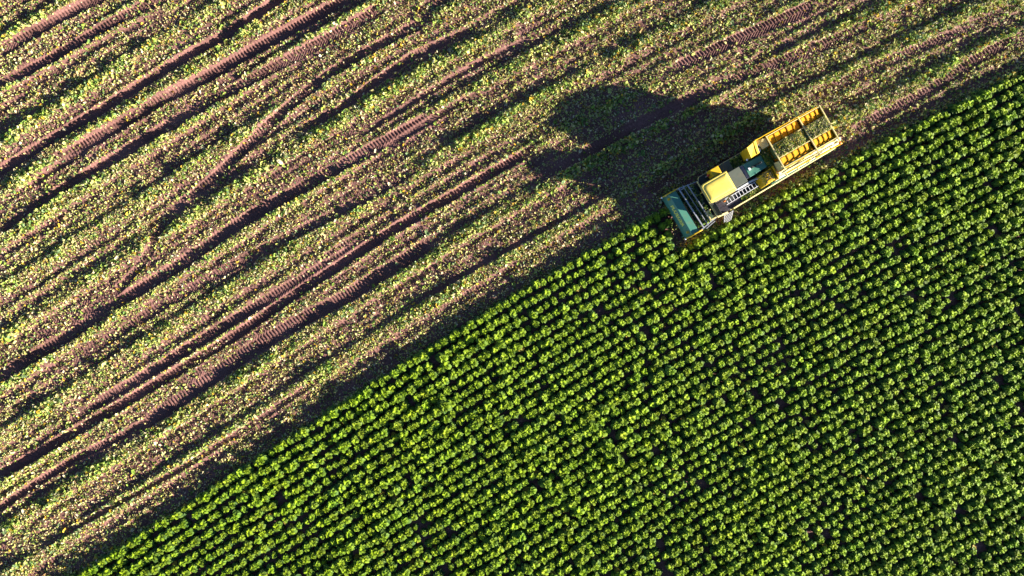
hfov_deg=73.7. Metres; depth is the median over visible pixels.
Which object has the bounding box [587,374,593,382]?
kale plant
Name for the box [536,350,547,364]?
kale plant
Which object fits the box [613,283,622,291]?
kale plant
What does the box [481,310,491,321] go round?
kale plant
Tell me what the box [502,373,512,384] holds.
kale plant
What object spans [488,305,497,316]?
kale plant
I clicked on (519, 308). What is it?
kale plant
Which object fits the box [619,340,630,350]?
kale plant
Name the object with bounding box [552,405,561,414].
kale plant
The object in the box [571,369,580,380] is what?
kale plant
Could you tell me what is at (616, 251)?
kale plant
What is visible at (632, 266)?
kale plant
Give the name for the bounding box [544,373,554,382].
kale plant
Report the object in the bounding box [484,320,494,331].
kale plant
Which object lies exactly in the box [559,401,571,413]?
kale plant
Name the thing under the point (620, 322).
kale plant
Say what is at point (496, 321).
kale plant
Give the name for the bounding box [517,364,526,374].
kale plant
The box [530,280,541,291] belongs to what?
kale plant
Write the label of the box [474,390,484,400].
kale plant
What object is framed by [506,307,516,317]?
kale plant
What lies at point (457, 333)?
kale plant
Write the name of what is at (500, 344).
kale plant
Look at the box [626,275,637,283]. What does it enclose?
kale plant
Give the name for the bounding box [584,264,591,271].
kale plant
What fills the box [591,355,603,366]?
kale plant
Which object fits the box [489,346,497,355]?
kale plant
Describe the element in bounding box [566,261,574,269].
kale plant
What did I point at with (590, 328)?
kale plant
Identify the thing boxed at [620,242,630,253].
kale plant
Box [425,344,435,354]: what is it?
kale plant
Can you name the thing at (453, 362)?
kale plant
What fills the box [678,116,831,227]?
leaf load
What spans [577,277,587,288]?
kale plant
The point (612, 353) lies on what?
kale plant
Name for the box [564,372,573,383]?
kale plant
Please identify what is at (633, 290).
kale plant
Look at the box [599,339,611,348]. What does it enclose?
kale plant
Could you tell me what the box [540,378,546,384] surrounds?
kale plant
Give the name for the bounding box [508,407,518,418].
kale plant
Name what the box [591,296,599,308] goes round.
kale plant
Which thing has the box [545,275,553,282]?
kale plant
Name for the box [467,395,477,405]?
kale plant
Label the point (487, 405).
kale plant
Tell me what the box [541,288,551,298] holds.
kale plant
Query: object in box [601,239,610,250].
kale plant
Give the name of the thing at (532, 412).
kale plant
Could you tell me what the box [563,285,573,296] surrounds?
kale plant
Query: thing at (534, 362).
kale plant
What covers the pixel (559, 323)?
kale plant
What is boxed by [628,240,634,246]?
kale plant
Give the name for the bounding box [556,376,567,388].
kale plant
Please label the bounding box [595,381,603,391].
kale plant
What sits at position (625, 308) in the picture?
kale plant
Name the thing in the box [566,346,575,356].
kale plant
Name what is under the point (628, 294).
kale plant
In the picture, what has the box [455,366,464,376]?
kale plant
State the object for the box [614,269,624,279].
kale plant
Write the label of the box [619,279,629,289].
kale plant
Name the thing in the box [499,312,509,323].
kale plant
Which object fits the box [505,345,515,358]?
kale plant
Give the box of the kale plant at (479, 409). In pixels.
[476,403,483,414]
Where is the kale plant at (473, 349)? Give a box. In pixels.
[469,344,478,353]
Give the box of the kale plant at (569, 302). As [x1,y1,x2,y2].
[565,298,574,306]
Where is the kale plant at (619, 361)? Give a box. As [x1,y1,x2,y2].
[614,355,625,368]
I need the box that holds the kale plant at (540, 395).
[534,390,548,401]
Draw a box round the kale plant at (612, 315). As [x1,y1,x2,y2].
[609,312,616,320]
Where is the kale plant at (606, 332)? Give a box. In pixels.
[600,325,610,337]
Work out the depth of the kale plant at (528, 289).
49.52 m
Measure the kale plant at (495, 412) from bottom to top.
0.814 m
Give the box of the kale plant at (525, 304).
[519,298,531,308]
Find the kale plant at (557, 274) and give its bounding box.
[552,269,561,278]
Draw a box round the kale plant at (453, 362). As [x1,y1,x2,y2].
[449,357,460,366]
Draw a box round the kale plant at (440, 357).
[434,349,449,362]
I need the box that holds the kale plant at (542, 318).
[538,314,548,323]
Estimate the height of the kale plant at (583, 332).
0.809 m
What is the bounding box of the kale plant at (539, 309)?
[535,304,543,313]
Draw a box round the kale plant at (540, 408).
[536,404,544,412]
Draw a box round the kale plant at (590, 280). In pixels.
[586,275,593,283]
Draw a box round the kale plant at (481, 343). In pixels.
[475,337,487,349]
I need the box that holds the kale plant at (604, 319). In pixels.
[599,313,609,325]
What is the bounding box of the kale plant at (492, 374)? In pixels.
[489,371,496,377]
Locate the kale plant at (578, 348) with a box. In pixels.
[574,344,582,353]
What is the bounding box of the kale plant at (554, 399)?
[549,392,561,405]
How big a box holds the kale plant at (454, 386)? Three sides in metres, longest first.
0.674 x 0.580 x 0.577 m
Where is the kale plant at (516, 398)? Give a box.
[511,391,521,404]
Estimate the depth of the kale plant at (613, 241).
49.49 m
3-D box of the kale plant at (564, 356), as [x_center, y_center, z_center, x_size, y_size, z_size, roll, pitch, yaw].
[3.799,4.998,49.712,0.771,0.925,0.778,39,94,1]
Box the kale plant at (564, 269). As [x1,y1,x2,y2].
[559,265,568,272]
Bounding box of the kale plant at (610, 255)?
[606,252,614,259]
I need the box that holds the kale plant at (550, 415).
[545,409,554,420]
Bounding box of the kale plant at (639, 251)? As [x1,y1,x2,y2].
[634,245,645,256]
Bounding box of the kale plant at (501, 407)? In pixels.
[496,402,505,412]
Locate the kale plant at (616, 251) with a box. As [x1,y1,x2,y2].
[611,246,622,256]
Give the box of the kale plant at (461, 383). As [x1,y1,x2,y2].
[456,377,466,388]
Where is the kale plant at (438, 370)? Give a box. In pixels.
[436,365,443,373]
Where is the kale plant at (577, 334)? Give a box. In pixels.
[573,329,582,339]
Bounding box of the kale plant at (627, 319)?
[623,316,632,324]
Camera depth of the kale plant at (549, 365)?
49.48 m
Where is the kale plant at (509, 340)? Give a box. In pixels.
[504,335,513,345]
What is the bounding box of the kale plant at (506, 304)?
[502,300,511,308]
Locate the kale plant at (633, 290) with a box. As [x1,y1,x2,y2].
[630,287,637,295]
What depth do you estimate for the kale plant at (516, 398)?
49.46 m
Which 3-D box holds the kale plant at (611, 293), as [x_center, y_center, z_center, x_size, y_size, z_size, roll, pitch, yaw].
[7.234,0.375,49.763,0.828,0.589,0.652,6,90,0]
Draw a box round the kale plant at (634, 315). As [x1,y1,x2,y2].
[630,309,639,320]
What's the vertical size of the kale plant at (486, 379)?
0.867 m
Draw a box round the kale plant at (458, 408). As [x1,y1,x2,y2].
[454,403,463,412]
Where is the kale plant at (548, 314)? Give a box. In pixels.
[545,310,553,319]
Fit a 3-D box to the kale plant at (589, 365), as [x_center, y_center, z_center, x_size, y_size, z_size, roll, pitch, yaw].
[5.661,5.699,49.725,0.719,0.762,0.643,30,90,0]
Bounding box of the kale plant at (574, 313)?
[569,309,578,319]
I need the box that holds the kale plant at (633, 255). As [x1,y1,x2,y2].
[629,252,636,258]
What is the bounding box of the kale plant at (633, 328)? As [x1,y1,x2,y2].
[628,323,638,333]
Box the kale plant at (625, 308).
[621,304,629,312]
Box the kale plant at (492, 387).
[488,382,497,392]
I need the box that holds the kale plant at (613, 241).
[608,237,618,246]
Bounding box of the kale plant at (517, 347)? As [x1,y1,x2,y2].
[512,341,524,354]
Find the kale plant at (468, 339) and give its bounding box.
[463,333,474,345]
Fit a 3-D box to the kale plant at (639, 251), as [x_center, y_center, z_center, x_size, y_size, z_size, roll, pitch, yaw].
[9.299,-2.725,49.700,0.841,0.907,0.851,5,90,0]
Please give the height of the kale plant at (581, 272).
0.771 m
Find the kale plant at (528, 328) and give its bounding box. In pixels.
[525,324,531,331]
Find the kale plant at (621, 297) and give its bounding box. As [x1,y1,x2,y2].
[616,293,626,304]
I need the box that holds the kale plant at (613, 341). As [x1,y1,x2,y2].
[608,336,618,345]
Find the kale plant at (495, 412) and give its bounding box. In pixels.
[490,407,499,416]
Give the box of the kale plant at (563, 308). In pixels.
[557,302,569,313]
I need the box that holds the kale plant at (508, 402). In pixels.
[503,397,513,409]
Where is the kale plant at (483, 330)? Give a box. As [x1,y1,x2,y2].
[478,325,488,334]
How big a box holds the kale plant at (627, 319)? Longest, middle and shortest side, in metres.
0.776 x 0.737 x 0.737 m
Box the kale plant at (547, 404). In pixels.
[541,399,553,410]
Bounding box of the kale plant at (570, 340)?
[564,335,575,345]
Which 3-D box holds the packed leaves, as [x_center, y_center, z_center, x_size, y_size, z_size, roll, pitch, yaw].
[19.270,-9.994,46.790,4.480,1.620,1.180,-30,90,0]
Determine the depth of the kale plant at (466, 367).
49.41 m
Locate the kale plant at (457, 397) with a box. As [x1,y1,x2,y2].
[451,392,463,403]
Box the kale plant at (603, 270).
[598,266,608,276]
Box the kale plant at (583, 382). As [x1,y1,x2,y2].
[578,376,589,388]
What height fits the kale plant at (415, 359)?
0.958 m
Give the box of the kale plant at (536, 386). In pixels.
[532,382,540,390]
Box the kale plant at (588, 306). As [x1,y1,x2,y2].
[584,300,592,310]
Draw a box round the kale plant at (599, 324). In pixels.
[595,320,603,328]
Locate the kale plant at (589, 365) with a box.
[584,361,594,370]
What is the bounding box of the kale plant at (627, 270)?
[624,267,630,273]
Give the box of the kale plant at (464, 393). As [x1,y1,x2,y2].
[461,388,469,397]
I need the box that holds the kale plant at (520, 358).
[514,354,524,362]
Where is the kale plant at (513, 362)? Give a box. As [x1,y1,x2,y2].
[508,357,517,367]
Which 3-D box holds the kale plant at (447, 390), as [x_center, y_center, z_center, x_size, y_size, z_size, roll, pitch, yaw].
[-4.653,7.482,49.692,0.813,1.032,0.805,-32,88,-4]
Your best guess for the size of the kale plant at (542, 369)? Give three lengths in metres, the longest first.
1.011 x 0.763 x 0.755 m
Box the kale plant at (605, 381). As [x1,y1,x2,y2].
[601,377,609,386]
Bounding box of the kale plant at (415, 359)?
[411,353,421,364]
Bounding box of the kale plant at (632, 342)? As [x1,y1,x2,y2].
[628,338,636,346]
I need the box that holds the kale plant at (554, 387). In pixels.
[549,383,558,392]
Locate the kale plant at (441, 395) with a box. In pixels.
[437,390,446,399]
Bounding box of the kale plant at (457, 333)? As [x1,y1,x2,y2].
[452,328,462,338]
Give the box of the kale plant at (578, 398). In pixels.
[573,394,582,402]
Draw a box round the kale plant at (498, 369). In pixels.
[494,365,503,376]
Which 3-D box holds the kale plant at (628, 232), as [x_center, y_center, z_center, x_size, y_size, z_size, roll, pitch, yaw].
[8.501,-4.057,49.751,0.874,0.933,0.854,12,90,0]
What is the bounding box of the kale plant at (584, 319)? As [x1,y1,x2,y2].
[581,315,587,322]
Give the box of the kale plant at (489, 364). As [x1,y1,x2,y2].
[483,359,494,369]
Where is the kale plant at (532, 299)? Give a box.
[527,295,537,305]
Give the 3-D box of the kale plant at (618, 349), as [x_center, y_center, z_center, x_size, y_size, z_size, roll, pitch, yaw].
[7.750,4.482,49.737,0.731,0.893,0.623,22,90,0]
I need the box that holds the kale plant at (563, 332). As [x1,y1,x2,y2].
[559,327,568,337]
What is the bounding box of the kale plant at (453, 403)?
[447,397,455,408]
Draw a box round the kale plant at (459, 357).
[452,350,466,362]
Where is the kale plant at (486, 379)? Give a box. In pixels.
[481,374,491,383]
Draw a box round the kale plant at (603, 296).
[597,291,608,302]
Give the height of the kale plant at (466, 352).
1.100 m
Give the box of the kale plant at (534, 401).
[529,395,538,407]
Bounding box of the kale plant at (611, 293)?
[606,289,616,297]
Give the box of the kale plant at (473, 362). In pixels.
[468,357,479,367]
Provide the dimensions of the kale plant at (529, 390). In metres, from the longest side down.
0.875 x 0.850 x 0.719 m
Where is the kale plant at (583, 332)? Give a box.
[579,327,588,337]
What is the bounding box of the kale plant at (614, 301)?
[609,296,619,308]
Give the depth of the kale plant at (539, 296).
49.51 m
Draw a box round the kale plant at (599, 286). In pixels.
[594,281,603,291]
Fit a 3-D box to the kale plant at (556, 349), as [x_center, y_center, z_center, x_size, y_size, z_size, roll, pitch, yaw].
[3.199,4.500,49.607,1.040,1.102,1.095,7,91,3]
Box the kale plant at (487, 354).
[481,349,491,359]
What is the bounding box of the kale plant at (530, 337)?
[526,332,535,344]
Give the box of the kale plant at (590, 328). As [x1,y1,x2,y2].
[585,323,597,332]
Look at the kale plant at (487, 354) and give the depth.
49.48 m
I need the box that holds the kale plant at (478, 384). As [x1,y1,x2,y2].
[471,378,483,389]
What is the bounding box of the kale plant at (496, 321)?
[491,317,502,328]
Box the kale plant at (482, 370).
[476,364,488,375]
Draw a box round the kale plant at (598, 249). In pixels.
[595,247,601,253]
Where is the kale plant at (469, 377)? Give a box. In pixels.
[464,372,473,382]
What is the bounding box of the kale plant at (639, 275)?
[634,271,644,279]
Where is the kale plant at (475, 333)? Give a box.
[471,329,480,340]
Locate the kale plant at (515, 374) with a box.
[510,369,519,378]
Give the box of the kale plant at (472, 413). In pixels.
[467,406,477,418]
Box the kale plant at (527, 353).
[521,348,532,359]
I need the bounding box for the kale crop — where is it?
[70,71,1023,575]
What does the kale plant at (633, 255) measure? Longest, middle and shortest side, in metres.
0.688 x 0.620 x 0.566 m
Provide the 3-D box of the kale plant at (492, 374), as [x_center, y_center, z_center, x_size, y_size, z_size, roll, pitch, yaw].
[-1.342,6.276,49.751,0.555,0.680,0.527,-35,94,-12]
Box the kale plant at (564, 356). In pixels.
[559,351,569,361]
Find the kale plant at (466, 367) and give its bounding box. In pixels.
[461,361,471,371]
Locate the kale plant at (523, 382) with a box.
[517,377,527,388]
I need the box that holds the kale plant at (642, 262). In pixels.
[637,257,647,267]
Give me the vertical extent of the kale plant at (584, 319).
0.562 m
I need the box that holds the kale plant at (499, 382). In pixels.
[495,377,504,388]
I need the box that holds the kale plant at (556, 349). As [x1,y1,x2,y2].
[549,342,562,356]
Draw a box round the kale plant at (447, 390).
[442,386,451,395]
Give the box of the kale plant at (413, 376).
[408,368,419,380]
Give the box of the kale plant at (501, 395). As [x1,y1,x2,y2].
[495,388,507,401]
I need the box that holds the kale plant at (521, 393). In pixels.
[518,390,525,398]
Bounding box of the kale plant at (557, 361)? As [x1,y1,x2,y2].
[552,356,562,366]
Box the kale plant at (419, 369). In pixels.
[414,364,426,375]
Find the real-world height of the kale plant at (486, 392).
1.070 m
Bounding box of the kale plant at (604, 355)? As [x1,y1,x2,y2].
[600,351,608,362]
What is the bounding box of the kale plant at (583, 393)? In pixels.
[576,387,591,399]
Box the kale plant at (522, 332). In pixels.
[514,327,526,337]
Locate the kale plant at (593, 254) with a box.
[588,249,598,258]
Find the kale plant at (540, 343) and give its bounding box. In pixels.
[536,339,546,350]
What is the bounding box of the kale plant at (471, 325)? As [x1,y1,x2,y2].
[466,320,476,329]
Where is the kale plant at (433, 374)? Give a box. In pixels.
[426,369,438,379]
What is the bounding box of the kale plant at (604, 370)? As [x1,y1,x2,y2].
[596,365,609,376]
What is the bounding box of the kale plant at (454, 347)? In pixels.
[450,342,459,353]
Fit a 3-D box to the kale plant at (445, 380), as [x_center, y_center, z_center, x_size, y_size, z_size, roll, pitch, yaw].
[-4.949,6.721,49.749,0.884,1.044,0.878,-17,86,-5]
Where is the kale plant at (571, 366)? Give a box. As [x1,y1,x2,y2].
[564,360,575,370]
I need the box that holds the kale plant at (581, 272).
[577,267,585,277]
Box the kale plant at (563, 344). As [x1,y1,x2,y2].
[558,339,567,349]
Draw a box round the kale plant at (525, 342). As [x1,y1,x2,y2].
[520,338,530,347]
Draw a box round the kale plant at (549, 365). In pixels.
[544,361,555,370]
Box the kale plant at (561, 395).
[556,388,566,402]
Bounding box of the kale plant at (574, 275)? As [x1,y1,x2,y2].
[571,271,578,279]
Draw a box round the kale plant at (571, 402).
[565,396,577,408]
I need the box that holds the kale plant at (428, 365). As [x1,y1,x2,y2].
[423,361,433,370]
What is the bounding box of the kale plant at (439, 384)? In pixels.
[434,377,444,389]
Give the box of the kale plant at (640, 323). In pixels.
[637,320,643,327]
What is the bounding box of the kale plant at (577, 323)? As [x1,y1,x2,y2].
[573,319,582,326]
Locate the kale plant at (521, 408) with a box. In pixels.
[515,403,525,413]
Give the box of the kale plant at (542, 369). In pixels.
[538,365,547,374]
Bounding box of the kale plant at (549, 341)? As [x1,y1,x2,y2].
[543,336,554,347]
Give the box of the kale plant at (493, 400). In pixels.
[490,393,498,405]
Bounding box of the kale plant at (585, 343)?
[578,338,590,348]
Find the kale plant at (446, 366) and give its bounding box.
[440,361,451,372]
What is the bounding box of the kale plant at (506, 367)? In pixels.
[501,362,511,373]
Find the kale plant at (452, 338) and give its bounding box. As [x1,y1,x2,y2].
[448,332,456,342]
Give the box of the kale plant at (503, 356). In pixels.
[498,350,508,363]
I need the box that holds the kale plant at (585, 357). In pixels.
[580,352,590,362]
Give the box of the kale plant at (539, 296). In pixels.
[535,291,543,301]
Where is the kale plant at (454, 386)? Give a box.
[451,383,457,390]
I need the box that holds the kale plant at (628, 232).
[624,227,633,238]
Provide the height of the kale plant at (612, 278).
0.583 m
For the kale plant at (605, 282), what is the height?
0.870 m
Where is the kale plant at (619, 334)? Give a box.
[614,329,625,339]
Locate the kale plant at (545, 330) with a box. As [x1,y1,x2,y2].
[539,325,551,337]
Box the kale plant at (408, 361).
[404,357,415,367]
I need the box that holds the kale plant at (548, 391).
[544,387,553,396]
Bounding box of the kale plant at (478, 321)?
[474,315,483,325]
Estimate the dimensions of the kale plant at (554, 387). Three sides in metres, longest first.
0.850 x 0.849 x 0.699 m
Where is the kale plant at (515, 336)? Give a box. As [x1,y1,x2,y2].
[510,331,519,340]
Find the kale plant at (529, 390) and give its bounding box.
[524,384,533,395]
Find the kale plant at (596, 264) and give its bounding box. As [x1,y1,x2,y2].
[588,259,601,270]
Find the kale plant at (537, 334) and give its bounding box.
[533,330,541,339]
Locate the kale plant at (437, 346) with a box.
[433,342,442,351]
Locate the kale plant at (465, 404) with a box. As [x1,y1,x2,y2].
[462,399,469,408]
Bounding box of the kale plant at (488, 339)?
[483,334,493,345]
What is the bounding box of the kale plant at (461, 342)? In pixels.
[457,337,465,350]
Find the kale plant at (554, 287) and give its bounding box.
[549,282,559,292]
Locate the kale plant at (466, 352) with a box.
[462,348,471,358]
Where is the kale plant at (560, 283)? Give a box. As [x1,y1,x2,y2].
[556,279,565,287]
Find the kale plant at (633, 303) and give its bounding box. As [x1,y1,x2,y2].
[627,296,640,309]
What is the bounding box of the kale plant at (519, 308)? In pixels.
[515,304,522,312]
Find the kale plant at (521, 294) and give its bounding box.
[517,290,526,298]
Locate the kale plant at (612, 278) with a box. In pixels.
[609,275,615,281]
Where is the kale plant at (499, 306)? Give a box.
[495,301,504,311]
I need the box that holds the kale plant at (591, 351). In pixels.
[587,347,596,357]
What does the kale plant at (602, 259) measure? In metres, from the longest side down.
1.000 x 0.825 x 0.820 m
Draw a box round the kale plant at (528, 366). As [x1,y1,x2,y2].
[524,359,532,370]
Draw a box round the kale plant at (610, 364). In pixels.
[605,360,615,371]
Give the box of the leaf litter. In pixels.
[0,0,1023,575]
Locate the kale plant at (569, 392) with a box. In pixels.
[564,385,574,396]
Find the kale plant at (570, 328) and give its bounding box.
[564,323,577,333]
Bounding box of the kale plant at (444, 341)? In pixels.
[439,336,449,346]
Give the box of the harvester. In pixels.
[660,105,842,239]
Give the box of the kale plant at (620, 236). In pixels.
[615,232,625,241]
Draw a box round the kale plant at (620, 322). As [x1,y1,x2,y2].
[613,317,625,328]
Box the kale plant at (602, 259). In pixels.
[597,255,606,264]
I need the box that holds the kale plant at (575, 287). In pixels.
[571,283,580,293]
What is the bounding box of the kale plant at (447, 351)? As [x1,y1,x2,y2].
[444,346,452,357]
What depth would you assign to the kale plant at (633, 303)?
49.41 m
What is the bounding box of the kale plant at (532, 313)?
[527,307,537,318]
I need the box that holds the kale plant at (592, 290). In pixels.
[586,286,597,295]
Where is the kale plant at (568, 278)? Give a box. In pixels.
[564,274,572,284]
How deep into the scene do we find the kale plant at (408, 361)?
49.51 m
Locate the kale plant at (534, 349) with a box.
[530,345,538,353]
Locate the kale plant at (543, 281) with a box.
[539,278,546,286]
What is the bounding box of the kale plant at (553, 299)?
[549,295,557,306]
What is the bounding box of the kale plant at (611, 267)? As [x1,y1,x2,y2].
[607,263,616,272]
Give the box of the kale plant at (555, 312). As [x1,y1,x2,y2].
[551,306,559,316]
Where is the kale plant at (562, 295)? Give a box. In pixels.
[558,291,565,299]
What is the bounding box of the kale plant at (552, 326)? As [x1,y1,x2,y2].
[549,322,556,329]
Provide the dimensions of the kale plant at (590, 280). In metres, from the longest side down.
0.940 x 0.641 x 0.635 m
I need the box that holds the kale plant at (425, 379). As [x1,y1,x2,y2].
[422,374,431,383]
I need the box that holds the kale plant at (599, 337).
[595,332,603,341]
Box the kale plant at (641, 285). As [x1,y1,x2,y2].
[636,281,645,290]
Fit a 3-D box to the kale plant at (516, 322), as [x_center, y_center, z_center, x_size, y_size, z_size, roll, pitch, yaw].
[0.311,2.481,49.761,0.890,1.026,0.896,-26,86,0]
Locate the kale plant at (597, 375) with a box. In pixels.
[592,370,602,381]
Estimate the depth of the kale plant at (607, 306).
49.61 m
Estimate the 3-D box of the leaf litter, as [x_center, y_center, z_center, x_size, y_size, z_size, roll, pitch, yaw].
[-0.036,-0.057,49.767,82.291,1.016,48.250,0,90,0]
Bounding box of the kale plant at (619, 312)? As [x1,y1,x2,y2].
[614,308,623,316]
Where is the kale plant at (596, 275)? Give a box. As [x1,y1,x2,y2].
[589,270,602,281]
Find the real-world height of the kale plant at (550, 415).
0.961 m
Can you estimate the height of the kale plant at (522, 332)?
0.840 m
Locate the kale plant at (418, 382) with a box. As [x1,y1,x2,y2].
[414,375,425,387]
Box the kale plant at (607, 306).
[603,301,611,310]
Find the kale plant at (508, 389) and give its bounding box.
[504,385,512,394]
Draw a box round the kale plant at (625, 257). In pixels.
[619,253,630,266]
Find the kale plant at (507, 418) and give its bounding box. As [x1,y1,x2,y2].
[504,414,510,421]
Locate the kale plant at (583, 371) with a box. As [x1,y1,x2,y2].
[578,367,587,375]
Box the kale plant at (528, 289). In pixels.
[525,286,531,293]
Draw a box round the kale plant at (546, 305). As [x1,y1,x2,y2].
[542,300,550,309]
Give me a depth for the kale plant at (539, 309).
49.47 m
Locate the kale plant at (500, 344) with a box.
[494,336,509,349]
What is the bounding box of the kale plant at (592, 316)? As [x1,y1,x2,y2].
[586,311,597,321]
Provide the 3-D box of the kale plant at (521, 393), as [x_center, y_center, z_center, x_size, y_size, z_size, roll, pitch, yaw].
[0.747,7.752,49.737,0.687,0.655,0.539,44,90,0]
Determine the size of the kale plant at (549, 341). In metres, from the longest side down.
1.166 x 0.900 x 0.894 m
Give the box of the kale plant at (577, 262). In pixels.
[573,257,582,267]
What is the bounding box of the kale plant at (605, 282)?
[600,277,610,288]
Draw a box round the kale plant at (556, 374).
[553,369,560,379]
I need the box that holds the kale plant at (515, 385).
[512,382,519,389]
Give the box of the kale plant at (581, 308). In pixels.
[576,302,586,313]
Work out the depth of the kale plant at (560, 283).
49.57 m
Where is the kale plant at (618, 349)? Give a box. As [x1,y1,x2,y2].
[613,345,622,353]
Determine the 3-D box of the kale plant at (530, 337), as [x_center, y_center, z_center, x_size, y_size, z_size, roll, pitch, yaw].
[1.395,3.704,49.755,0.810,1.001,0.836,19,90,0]
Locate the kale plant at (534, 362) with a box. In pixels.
[530,359,536,366]
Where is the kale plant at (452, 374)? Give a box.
[447,368,457,379]
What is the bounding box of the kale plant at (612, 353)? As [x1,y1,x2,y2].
[608,348,617,358]
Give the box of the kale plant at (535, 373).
[530,368,541,380]
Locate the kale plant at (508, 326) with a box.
[504,322,513,333]
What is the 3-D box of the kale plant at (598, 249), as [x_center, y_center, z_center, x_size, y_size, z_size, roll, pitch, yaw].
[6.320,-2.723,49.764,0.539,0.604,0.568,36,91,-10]
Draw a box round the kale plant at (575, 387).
[570,382,580,392]
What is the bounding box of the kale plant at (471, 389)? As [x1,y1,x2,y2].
[466,384,476,393]
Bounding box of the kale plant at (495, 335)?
[490,330,501,340]
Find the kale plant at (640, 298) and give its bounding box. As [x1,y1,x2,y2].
[636,293,645,304]
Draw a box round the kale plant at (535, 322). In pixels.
[531,318,539,327]
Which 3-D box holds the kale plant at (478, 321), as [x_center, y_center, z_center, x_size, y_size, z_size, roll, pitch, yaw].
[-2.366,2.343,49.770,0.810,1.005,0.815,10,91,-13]
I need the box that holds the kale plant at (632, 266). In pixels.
[628,262,639,270]
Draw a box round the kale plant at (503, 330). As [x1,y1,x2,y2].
[497,324,506,335]
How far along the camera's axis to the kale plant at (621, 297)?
49.47 m
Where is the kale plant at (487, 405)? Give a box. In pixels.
[481,398,493,411]
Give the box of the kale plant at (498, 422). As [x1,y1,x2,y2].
[493,415,504,427]
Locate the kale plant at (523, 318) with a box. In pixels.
[520,315,527,322]
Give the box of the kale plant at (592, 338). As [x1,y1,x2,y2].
[587,333,596,343]
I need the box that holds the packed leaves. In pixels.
[757,129,809,166]
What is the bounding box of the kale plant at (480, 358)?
[476,353,484,362]
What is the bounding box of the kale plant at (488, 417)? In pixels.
[483,410,494,423]
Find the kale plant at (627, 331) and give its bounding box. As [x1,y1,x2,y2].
[622,327,630,336]
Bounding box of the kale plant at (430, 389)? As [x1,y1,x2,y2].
[425,383,436,394]
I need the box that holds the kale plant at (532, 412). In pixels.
[527,407,539,418]
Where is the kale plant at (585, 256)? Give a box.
[580,251,590,261]
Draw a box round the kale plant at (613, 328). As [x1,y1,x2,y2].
[608,325,617,332]
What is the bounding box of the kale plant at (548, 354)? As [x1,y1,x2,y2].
[543,348,552,358]
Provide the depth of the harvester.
47.05 m
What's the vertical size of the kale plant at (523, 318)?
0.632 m
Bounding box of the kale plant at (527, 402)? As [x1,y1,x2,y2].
[522,398,532,408]
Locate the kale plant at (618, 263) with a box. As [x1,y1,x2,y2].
[613,258,624,268]
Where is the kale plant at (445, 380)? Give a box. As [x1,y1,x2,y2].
[439,374,450,385]
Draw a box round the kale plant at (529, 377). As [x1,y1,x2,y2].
[524,372,534,382]
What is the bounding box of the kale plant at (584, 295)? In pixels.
[581,292,588,298]
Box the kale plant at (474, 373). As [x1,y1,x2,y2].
[470,368,479,377]
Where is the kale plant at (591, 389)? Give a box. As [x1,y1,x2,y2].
[587,384,596,394]
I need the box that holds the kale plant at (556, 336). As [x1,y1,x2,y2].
[552,331,561,340]
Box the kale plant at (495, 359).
[491,353,500,365]
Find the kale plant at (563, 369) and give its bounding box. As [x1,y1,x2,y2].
[557,364,570,374]
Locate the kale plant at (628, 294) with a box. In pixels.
[623,290,632,300]
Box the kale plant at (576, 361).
[571,356,582,366]
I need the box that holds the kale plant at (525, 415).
[521,412,530,419]
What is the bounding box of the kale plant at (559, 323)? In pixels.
[555,317,564,328]
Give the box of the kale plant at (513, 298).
[508,293,519,304]
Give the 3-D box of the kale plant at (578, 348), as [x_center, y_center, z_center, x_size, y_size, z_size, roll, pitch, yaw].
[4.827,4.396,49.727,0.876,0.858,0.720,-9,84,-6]
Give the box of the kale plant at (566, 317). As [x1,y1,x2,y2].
[561,313,572,323]
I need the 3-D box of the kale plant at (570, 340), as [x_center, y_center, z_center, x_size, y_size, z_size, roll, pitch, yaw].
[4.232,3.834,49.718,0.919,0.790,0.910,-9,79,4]
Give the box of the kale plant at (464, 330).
[461,325,469,335]
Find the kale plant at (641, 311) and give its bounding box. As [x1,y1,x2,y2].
[636,306,645,318]
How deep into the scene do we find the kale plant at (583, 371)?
49.52 m
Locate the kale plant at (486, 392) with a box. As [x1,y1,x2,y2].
[481,384,491,397]
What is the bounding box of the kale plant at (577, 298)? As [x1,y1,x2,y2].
[573,293,583,303]
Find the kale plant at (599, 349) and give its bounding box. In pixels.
[593,344,603,354]
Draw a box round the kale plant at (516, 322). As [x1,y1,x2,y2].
[511,316,522,327]
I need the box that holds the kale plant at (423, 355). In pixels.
[418,349,430,360]

